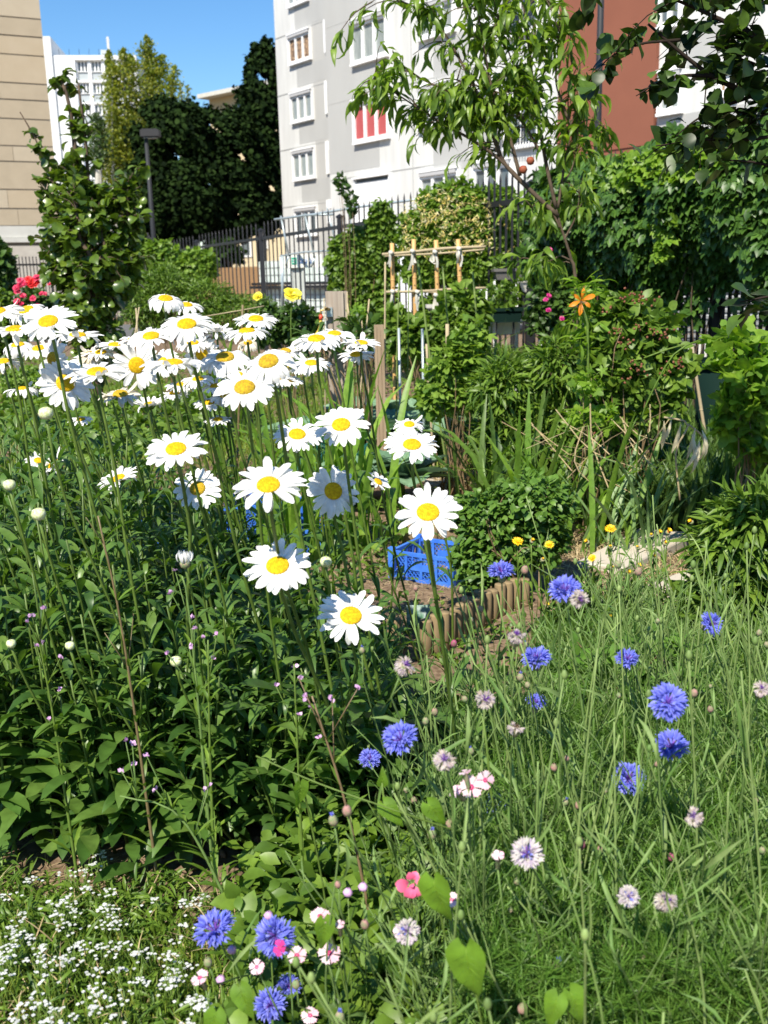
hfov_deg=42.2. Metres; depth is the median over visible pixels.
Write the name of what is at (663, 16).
window
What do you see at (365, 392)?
metal tube
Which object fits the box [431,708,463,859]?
cornflower bud
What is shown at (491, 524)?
mint bush
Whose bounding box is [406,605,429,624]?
label card
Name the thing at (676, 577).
stepping slab
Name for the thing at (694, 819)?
cornflower
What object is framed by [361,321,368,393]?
cane
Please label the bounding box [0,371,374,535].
grass
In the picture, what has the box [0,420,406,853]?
daisy stalks
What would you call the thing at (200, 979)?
pink flower
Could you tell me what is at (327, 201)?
slot window
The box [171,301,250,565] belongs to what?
daisy
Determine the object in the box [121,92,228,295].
chestnut tree
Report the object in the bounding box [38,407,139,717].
daisy bud
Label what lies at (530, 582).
marigold
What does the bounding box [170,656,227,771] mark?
daisy bud
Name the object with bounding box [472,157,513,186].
window
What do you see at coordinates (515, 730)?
cornflower
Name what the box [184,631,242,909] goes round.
willowherb
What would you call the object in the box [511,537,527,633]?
marigold
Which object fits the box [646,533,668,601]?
marigold
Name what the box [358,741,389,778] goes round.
cornflower
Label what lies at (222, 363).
daisy
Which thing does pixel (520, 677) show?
cornflower bud
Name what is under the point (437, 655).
weeds
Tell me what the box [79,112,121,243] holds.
poplar tree
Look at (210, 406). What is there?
daisy
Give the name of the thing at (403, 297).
parked van
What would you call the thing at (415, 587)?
cornflower bud
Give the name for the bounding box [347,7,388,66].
window
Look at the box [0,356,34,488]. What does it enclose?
daisy
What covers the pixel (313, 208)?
window
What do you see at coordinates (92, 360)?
daisy
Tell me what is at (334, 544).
daisy
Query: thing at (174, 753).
daisy
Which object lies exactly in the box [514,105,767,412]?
creeper hedge
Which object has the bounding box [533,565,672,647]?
weeds
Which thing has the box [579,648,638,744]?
cornflower
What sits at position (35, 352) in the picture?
daisy
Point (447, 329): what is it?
cane
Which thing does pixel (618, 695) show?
cornflower bud
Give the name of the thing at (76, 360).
daisy
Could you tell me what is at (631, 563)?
marigold
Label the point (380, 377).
wooden stake
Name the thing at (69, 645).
daisy bud
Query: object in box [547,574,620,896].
cornflower
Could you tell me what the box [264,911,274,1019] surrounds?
clover blossom
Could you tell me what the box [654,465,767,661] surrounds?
phlox clump
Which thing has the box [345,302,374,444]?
lime seedling
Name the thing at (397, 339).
cane
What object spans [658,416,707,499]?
withered plant
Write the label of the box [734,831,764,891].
cornflower bud
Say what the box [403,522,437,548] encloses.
log edging
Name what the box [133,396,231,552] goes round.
daisy
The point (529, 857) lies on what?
cornflower
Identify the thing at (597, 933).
cornflower bud
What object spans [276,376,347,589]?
daisy
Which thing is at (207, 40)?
sky
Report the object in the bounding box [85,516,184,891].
willowherb
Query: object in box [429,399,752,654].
grass
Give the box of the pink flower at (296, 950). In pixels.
[287,946,307,1007]
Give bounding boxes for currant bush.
[410,313,497,495]
[696,315,767,496]
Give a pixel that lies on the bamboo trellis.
(391, 254)
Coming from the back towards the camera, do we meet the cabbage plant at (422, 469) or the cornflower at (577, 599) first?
the cabbage plant at (422, 469)
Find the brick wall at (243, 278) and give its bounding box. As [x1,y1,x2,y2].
[175,266,277,322]
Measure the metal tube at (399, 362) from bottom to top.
0.880 m
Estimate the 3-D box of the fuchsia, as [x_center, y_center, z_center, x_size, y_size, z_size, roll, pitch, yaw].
[1.291,-1.294,7.490,0.476,1.346,0.429,-10,16,-31]
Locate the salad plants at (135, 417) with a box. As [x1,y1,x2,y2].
[0,381,229,519]
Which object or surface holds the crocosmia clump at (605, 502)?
on the ground at (32, 849)
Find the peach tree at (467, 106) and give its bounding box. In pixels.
[330,0,623,453]
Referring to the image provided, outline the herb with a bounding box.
[445,418,491,483]
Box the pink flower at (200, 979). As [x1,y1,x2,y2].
[191,969,209,1006]
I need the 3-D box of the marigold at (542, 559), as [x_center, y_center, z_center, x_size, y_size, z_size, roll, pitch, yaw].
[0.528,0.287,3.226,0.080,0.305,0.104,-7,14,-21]
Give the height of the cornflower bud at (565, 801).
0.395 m
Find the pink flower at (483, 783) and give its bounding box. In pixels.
[476,770,494,947]
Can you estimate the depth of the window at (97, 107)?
140.75 m
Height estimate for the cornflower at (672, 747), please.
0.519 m
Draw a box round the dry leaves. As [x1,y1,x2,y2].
[502,404,686,501]
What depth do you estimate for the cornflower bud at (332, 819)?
1.30 m
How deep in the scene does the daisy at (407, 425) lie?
2.97 m
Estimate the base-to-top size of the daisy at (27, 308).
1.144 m
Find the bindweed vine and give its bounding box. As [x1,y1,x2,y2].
[256,680,504,848]
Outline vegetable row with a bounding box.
[374,340,531,387]
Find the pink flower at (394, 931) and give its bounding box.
[393,926,422,1018]
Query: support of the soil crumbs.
on the ground at (32, 849)
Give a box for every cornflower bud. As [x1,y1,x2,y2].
[204,938,277,984]
[292,954,354,1023]
[322,811,349,1023]
[335,880,377,1006]
[335,1007,413,1023]
[342,805,412,964]
[359,645,417,855]
[360,919,434,1001]
[386,795,432,875]
[388,787,438,904]
[413,584,437,743]
[422,717,455,853]
[427,818,471,871]
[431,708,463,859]
[444,617,478,752]
[444,819,458,850]
[449,639,470,779]
[456,595,495,772]
[462,695,497,802]
[463,746,488,814]
[478,605,525,761]
[500,671,534,787]
[501,565,530,782]
[503,859,518,897]
[507,885,539,944]
[508,967,532,1023]
[514,940,561,973]
[516,681,534,799]
[523,641,559,812]
[533,755,588,846]
[551,763,563,847]
[552,798,595,848]
[571,801,591,880]
[577,838,591,889]
[582,924,598,953]
[597,845,639,885]
[601,560,635,756]
[602,788,622,829]
[610,693,637,781]
[620,618,672,762]
[627,567,655,760]
[628,761,659,831]
[634,932,656,982]
[641,844,673,886]
[677,705,722,802]
[689,688,742,824]
[697,684,755,781]
[701,794,758,848]
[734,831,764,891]
[740,629,765,766]
[762,641,767,682]
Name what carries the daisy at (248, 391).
on the ground at (32, 849)
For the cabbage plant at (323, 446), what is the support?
on the ground at (32, 849)
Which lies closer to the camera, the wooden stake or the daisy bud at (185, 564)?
the daisy bud at (185, 564)
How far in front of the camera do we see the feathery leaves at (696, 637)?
2.76 m
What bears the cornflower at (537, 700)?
on the ground at (32, 849)
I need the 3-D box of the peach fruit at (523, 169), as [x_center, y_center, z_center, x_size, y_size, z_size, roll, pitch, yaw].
[0.658,-1.618,4.706,0.040,0.038,0.037,-1,14,0]
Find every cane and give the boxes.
[117,307,139,463]
[135,308,142,414]
[236,305,243,467]
[323,298,325,412]
[347,303,364,412]
[357,299,369,428]
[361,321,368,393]
[384,262,385,400]
[395,272,399,418]
[407,276,408,411]
[417,260,447,471]
[425,344,435,479]
[442,266,461,458]
[445,324,451,482]
[472,272,477,325]
[691,347,705,432]
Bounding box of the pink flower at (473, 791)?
[459,775,481,938]
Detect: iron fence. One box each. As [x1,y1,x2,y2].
[15,257,134,318]
[120,147,767,407]
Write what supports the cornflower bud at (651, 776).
on the ground at (32, 849)
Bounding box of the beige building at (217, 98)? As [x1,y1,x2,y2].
[197,80,284,285]
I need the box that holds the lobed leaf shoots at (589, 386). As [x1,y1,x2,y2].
[559,365,619,528]
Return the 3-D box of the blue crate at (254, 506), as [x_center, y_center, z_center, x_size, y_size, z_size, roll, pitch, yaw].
[-0.604,0.024,4.652,0.444,0.202,0.304,-4,14,-12]
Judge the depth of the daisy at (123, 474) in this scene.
2.59 m
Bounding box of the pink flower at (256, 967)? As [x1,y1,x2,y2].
[249,958,283,1021]
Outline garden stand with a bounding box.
[480,281,541,373]
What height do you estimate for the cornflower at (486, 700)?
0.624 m
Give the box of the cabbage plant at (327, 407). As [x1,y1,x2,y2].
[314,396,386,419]
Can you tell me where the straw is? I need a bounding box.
[418,436,477,496]
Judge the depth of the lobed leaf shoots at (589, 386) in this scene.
4.50 m
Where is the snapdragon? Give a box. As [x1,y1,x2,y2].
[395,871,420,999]
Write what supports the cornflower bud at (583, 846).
on the ground at (32, 849)
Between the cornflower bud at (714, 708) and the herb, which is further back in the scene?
the herb
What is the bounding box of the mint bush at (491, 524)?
[445,466,582,606]
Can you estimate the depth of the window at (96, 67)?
139.42 m
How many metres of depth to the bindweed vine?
1.43 m
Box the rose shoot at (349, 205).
[332,171,359,348]
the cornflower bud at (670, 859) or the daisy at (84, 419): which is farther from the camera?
the daisy at (84, 419)
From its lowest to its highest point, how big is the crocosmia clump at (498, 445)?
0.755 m
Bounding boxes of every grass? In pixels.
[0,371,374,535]
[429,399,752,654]
[531,614,706,740]
[544,521,690,647]
[555,399,767,533]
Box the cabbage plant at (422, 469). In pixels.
[372,450,464,497]
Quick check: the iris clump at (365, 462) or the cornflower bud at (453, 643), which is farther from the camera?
the iris clump at (365, 462)
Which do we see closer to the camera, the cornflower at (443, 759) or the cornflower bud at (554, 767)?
the cornflower at (443, 759)
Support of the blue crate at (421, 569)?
on the ground at (32, 849)
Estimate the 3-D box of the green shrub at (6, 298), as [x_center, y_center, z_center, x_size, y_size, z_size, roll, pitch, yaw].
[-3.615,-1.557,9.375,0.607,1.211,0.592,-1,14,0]
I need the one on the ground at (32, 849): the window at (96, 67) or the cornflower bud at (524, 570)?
the cornflower bud at (524, 570)
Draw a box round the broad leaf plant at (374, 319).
[288,307,389,454]
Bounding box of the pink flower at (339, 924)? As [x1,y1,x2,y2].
[335,919,349,1023]
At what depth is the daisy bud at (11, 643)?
1.86 m
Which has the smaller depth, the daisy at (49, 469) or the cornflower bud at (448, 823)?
the cornflower bud at (448, 823)
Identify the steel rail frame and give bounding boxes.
[274,198,414,308]
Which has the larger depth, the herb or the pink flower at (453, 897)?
the herb
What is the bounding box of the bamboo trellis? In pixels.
[382,239,485,438]
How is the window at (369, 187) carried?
in the apartment building at (367, 154)
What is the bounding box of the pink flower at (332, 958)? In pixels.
[318,942,346,1023]
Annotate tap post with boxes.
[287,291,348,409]
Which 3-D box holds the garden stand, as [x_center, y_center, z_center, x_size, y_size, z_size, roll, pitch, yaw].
[1.045,-1.370,8.317,0.512,1.116,0.400,-1,14,0]
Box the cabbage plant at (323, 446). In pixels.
[313,436,388,456]
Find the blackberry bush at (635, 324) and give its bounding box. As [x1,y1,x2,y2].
[560,287,704,482]
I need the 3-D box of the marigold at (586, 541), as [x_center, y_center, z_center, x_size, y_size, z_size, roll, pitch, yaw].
[0.644,0.256,3.219,0.085,0.363,0.073,-1,14,0]
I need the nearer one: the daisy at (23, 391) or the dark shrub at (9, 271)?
the daisy at (23, 391)
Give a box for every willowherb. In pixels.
[0,776,34,856]
[25,605,108,894]
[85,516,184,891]
[118,737,262,914]
[164,568,242,893]
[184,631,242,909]
[270,663,330,892]
[297,675,397,937]
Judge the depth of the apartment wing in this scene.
43.80 m
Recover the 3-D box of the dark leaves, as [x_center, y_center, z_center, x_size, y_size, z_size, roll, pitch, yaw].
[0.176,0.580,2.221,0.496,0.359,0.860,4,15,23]
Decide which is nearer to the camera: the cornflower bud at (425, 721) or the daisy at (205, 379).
the cornflower bud at (425, 721)
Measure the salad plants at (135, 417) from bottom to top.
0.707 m
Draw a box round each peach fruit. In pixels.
[519,165,526,173]
[526,157,534,164]
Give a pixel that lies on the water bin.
(709, 380)
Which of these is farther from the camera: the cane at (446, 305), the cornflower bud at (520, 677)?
the cane at (446, 305)
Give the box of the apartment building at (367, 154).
[324,0,767,315]
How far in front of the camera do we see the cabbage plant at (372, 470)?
5.19 m
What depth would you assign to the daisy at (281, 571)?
1.60 m
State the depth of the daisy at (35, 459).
2.78 m
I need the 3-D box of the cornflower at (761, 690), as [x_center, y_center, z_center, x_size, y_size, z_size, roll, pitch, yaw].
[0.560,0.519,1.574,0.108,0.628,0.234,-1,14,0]
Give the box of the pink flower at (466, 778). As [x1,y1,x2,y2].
[459,769,473,937]
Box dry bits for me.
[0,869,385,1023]
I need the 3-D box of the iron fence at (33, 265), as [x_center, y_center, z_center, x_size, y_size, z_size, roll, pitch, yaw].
[-9.077,-6.300,28.248,0.084,1.840,5.015,8,17,35]
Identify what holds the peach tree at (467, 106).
on the ground at (32, 849)
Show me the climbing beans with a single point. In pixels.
(460, 299)
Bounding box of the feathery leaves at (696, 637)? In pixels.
[520,600,767,781]
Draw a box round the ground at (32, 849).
[0,293,764,1023]
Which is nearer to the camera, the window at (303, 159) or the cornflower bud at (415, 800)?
the cornflower bud at (415, 800)
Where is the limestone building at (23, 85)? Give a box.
[0,0,56,245]
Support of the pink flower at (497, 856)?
on the ground at (32, 849)
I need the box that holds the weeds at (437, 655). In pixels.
[294,517,562,685]
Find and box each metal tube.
[364,362,366,403]
[397,328,401,407]
[421,329,424,431]
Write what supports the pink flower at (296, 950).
on the ground at (32, 849)
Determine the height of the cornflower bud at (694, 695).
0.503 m
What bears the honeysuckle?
on the ground at (32, 849)
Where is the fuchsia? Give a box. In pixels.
[522,247,587,391]
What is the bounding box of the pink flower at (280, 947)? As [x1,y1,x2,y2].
[273,939,293,1023]
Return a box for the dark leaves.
[340,649,551,852]
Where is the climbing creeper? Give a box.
[322,197,401,380]
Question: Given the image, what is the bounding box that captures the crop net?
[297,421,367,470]
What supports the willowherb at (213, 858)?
on the ground at (32, 849)
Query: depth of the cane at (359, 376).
5.88 m
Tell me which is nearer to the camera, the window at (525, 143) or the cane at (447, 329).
the cane at (447, 329)
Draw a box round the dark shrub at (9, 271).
[0,236,19,374]
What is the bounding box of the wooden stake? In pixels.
[374,325,386,486]
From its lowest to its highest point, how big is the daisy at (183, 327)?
1.135 m
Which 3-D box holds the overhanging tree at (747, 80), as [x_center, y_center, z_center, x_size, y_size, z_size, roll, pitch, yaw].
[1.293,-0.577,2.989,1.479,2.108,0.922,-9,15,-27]
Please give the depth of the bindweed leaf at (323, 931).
1.31 m
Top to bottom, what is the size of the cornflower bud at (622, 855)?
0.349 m
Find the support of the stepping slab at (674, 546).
on the ground at (32, 849)
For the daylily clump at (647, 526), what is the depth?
4.25 m
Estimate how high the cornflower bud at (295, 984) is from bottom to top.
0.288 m
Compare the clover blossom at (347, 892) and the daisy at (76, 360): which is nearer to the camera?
the clover blossom at (347, 892)
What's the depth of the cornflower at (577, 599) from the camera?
1.49 m
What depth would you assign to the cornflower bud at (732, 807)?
1.63 m
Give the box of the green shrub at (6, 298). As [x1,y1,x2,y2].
[0,287,29,403]
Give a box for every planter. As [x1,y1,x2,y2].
[485,276,524,359]
[491,253,521,358]
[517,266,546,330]
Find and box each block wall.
[9,246,124,316]
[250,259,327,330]
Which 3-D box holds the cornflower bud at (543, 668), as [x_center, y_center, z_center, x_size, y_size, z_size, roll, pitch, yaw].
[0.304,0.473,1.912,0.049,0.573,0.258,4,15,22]
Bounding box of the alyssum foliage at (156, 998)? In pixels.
[0,891,424,1023]
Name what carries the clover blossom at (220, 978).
on the ground at (32, 849)
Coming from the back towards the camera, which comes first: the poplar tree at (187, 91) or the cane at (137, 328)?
the poplar tree at (187, 91)
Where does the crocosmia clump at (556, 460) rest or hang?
on the ground at (32, 849)
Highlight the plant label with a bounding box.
[425,304,434,320]
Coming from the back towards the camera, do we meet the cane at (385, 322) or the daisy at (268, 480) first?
the cane at (385, 322)
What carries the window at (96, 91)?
in the white tower block
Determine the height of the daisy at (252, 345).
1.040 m
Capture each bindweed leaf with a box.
[204,1003,229,1023]
[229,980,255,1023]
[294,778,329,941]
[314,913,351,1023]
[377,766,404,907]
[377,797,408,955]
[417,871,457,1023]
[421,797,449,943]
[445,937,485,1023]
[544,988,570,1023]
[563,983,586,1023]
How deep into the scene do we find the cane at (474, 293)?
5.76 m
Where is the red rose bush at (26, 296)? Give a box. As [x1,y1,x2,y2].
[9,274,65,416]
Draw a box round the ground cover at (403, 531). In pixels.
[0,351,643,565]
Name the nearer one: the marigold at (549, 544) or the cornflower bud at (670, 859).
the cornflower bud at (670, 859)
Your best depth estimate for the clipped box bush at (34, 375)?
5.89 m
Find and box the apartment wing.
[273,0,331,284]
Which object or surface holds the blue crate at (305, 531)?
on the ground at (32, 849)
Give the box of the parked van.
[395,245,427,311]
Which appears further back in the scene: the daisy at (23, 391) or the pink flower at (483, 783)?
the daisy at (23, 391)
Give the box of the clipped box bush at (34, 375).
[0,364,43,447]
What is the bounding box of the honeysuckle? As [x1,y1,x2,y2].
[391,174,522,323]
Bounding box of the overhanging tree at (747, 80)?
[556,0,767,339]
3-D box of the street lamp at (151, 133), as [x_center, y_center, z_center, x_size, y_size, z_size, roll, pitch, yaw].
[-4.809,-5.913,21.177,0.380,4.199,0.260,-1,14,0]
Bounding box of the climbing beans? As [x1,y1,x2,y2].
[373,279,496,438]
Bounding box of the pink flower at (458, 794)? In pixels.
[453,785,481,947]
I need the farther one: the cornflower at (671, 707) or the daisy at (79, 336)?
the daisy at (79, 336)
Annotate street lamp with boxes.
[140,128,160,240]
[594,0,603,312]
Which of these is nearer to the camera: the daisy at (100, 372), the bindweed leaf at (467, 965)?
the bindweed leaf at (467, 965)
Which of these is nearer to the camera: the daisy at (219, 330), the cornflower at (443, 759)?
the cornflower at (443, 759)
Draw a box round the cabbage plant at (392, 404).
[373,398,464,424]
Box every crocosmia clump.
[401,367,579,511]
[428,380,663,543]
[482,388,679,553]
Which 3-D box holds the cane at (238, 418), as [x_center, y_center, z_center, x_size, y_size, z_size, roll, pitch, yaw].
[-0.813,-0.634,5.607,0.108,1.044,0.022,-1,14,0]
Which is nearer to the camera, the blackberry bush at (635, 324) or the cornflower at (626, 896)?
the cornflower at (626, 896)
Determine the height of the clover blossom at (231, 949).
0.261 m
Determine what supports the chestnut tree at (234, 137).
on the ground at (32, 849)
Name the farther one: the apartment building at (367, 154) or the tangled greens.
the apartment building at (367, 154)
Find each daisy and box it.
[0,299,449,882]
[0,325,106,626]
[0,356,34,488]
[3,341,105,533]
[4,381,80,504]
[9,304,102,551]
[19,305,151,698]
[23,342,91,527]
[24,451,63,526]
[35,358,169,648]
[39,338,134,569]
[46,447,132,568]
[55,330,201,640]
[64,362,180,721]
[67,416,139,543]
[69,356,177,564]
[77,345,148,540]
[83,349,176,568]
[93,340,186,555]
[97,466,185,597]
[98,381,187,569]
[113,342,239,621]
[118,337,215,537]
[127,327,229,629]
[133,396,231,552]
[140,357,271,726]
[145,430,239,723]
[148,294,242,584]
[151,349,230,545]
[159,313,296,681]
[160,391,219,544]
[165,381,244,536]
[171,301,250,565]
[173,468,277,605]
[176,334,244,561]
[181,375,258,581]
[184,336,257,542]
[193,393,263,589]
[200,322,260,555]
[200,349,329,722]
[202,378,265,541]
[204,415,264,558]
[210,393,263,580]
[213,364,328,759]
[217,369,323,597]
[224,327,309,660]
[233,313,324,636]
[233,456,356,829]
[238,339,285,550]
[240,350,366,730]
[242,538,376,785]
[272,346,346,604]
[273,417,380,679]
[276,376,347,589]
[281,376,357,583]
[289,365,347,591]
[290,333,382,663]
[294,352,354,594]
[306,465,413,725]
[309,590,384,796]
[313,407,420,723]
[316,329,393,632]
[338,348,419,612]
[340,332,426,648]
[367,471,419,664]
[384,431,469,714]
[393,415,483,658]
[395,482,496,775]
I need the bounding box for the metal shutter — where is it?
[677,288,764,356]
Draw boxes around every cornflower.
[193,904,265,964]
[254,914,355,970]
[254,968,319,1023]
[270,957,311,998]
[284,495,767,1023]
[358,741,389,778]
[371,655,472,932]
[376,720,427,902]
[394,896,444,977]
[402,612,767,1022]
[422,690,495,849]
[429,749,499,981]
[472,721,542,877]
[483,793,505,821]
[485,628,551,906]
[495,692,546,776]
[510,836,617,947]
[521,645,579,787]
[535,588,589,861]
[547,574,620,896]
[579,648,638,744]
[597,865,658,1020]
[603,891,677,1023]
[613,761,681,847]
[637,682,688,918]
[653,728,715,854]
[680,806,741,942]
[715,680,767,890]
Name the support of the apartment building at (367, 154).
on the ground at (32, 849)
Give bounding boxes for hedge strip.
[119,257,285,391]
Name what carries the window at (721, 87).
in the apartment building at (367, 154)
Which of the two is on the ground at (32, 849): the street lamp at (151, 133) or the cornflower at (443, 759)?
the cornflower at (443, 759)
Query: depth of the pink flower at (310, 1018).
1.36 m
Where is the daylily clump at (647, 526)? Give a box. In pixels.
[547,430,720,555]
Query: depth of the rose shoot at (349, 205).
10.33 m
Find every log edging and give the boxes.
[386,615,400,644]
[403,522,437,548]
[420,577,529,656]
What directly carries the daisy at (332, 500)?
on the ground at (32, 849)
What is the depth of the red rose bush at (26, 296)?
7.70 m
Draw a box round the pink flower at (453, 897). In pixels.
[450,892,456,1017]
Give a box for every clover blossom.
[216,975,224,1002]
[227,945,236,1007]
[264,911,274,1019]
[343,887,352,1003]
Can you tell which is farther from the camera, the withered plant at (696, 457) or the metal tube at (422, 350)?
the metal tube at (422, 350)
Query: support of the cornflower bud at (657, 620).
on the ground at (32, 849)
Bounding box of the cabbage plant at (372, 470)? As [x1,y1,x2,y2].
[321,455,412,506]
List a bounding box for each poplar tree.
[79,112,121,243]
[92,47,146,230]
[128,34,183,291]
[175,82,191,247]
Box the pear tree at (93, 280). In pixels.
[20,67,155,422]
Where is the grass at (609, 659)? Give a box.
[531,614,706,740]
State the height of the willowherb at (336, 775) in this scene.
0.584 m
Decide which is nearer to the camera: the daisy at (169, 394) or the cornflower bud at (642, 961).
the cornflower bud at (642, 961)
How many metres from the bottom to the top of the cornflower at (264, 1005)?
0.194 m
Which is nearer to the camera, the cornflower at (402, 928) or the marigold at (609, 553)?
the cornflower at (402, 928)
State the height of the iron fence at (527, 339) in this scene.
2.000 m
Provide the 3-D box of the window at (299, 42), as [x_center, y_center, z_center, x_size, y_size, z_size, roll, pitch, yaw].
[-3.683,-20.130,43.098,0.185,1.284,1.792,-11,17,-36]
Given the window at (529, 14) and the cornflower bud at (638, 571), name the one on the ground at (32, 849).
the cornflower bud at (638, 571)
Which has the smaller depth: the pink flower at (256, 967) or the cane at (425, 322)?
the pink flower at (256, 967)
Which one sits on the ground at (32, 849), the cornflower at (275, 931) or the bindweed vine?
the cornflower at (275, 931)
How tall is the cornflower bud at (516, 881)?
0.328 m
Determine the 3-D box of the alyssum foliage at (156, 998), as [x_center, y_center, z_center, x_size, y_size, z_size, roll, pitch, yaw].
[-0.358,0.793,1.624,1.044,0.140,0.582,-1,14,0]
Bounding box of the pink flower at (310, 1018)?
[301,1006,318,1023]
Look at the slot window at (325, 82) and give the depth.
42.13 m
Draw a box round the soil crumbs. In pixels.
[9,575,522,906]
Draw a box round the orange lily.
[557,270,615,419]
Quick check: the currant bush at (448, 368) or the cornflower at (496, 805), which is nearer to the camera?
the cornflower at (496, 805)
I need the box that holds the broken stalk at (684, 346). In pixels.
[628,339,703,479]
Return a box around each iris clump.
[156,326,255,446]
[201,386,356,565]
[218,350,416,555]
[446,308,551,433]
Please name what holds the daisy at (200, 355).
on the ground at (32, 849)
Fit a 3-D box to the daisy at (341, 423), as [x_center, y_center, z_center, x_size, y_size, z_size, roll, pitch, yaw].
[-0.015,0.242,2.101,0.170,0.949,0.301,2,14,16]
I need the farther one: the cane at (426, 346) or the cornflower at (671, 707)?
the cane at (426, 346)
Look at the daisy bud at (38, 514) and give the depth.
1.80 m
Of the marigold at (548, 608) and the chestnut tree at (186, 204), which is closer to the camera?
the marigold at (548, 608)
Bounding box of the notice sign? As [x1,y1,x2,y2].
[279,254,321,354]
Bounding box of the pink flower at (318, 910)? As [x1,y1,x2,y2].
[310,907,340,1023]
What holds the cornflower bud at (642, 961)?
on the ground at (32, 849)
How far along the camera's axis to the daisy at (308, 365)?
2.66 m
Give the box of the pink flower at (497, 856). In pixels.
[491,850,512,1010]
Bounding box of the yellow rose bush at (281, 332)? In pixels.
[247,288,323,460]
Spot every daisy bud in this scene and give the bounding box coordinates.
[3,479,120,826]
[6,639,91,798]
[31,508,97,711]
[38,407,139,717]
[65,641,110,724]
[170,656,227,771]
[176,550,255,827]
[320,556,351,747]
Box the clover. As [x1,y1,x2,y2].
[201,796,529,1023]
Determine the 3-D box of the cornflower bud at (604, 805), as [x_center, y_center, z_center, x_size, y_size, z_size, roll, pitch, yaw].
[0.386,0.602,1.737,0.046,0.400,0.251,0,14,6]
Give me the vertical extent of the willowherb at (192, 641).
0.684 m
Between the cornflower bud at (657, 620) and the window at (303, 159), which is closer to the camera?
the cornflower bud at (657, 620)
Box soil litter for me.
[0,518,539,913]
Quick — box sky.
[39,0,274,259]
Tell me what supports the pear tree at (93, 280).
on the ground at (32, 849)
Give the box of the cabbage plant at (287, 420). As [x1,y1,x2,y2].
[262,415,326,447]
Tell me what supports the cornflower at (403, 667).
on the ground at (32, 849)
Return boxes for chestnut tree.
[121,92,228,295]
[193,100,276,267]
[231,34,283,265]
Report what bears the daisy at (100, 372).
on the ground at (32, 849)
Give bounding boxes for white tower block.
[43,36,146,201]
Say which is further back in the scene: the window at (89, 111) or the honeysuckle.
the window at (89, 111)
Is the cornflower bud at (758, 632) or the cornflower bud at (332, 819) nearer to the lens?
the cornflower bud at (332, 819)
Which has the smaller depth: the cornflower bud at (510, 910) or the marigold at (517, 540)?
the cornflower bud at (510, 910)
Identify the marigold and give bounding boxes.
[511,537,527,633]
[518,537,544,638]
[529,557,549,617]
[533,541,563,620]
[536,597,557,624]
[570,539,598,617]
[580,554,600,616]
[602,524,626,593]
[604,544,615,604]
[623,569,630,607]
[625,545,639,598]
[643,554,663,610]
[644,529,661,615]
[645,528,671,603]
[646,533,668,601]
[654,540,671,611]
[678,519,693,537]
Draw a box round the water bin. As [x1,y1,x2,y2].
[695,357,723,440]
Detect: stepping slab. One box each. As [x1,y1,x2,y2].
[424,478,447,487]
[576,528,692,573]
[648,572,689,599]
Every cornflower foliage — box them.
[410,530,767,750]
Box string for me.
[207,306,263,316]
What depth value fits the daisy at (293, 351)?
2.85 m
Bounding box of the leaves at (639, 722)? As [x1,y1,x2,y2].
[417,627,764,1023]
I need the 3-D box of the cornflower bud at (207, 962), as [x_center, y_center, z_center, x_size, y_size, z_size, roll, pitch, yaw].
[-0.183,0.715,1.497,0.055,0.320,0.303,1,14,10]
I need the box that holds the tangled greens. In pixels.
[455,325,641,483]
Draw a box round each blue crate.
[217,492,303,537]
[227,512,324,561]
[388,533,461,587]
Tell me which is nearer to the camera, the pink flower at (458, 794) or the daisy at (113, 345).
the pink flower at (458, 794)
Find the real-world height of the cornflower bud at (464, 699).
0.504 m
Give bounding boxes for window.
[77,61,87,72]
[79,83,89,94]
[84,104,91,115]
[91,61,101,72]
[93,83,102,93]
[95,104,105,115]
[241,242,251,256]
[286,0,309,8]
[286,26,312,66]
[288,87,314,124]
[290,146,316,181]
[292,205,318,237]
[323,19,324,52]
[324,81,327,113]
[325,141,329,173]
[326,200,330,223]
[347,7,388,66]
[350,93,390,144]
[351,173,391,222]
[416,0,456,42]
[416,77,456,129]
[417,166,460,193]
[472,3,493,32]
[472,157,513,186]
[496,0,540,39]
[497,98,540,151]
[655,0,683,30]
[655,66,685,116]
[716,75,729,98]
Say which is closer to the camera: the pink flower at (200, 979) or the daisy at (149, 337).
the pink flower at (200, 979)
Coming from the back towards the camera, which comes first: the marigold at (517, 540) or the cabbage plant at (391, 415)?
the cabbage plant at (391, 415)
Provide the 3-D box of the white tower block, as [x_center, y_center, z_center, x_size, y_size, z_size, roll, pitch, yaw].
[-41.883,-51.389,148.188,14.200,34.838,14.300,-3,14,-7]
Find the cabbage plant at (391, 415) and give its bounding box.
[369,409,446,444]
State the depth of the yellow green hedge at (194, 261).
18.26 m
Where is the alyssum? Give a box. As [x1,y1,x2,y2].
[0,844,389,1023]
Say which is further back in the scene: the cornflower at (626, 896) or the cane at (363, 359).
the cane at (363, 359)
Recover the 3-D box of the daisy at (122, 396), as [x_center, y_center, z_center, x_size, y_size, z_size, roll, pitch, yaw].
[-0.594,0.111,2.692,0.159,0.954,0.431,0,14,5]
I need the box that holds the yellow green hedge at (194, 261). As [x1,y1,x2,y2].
[130,232,220,342]

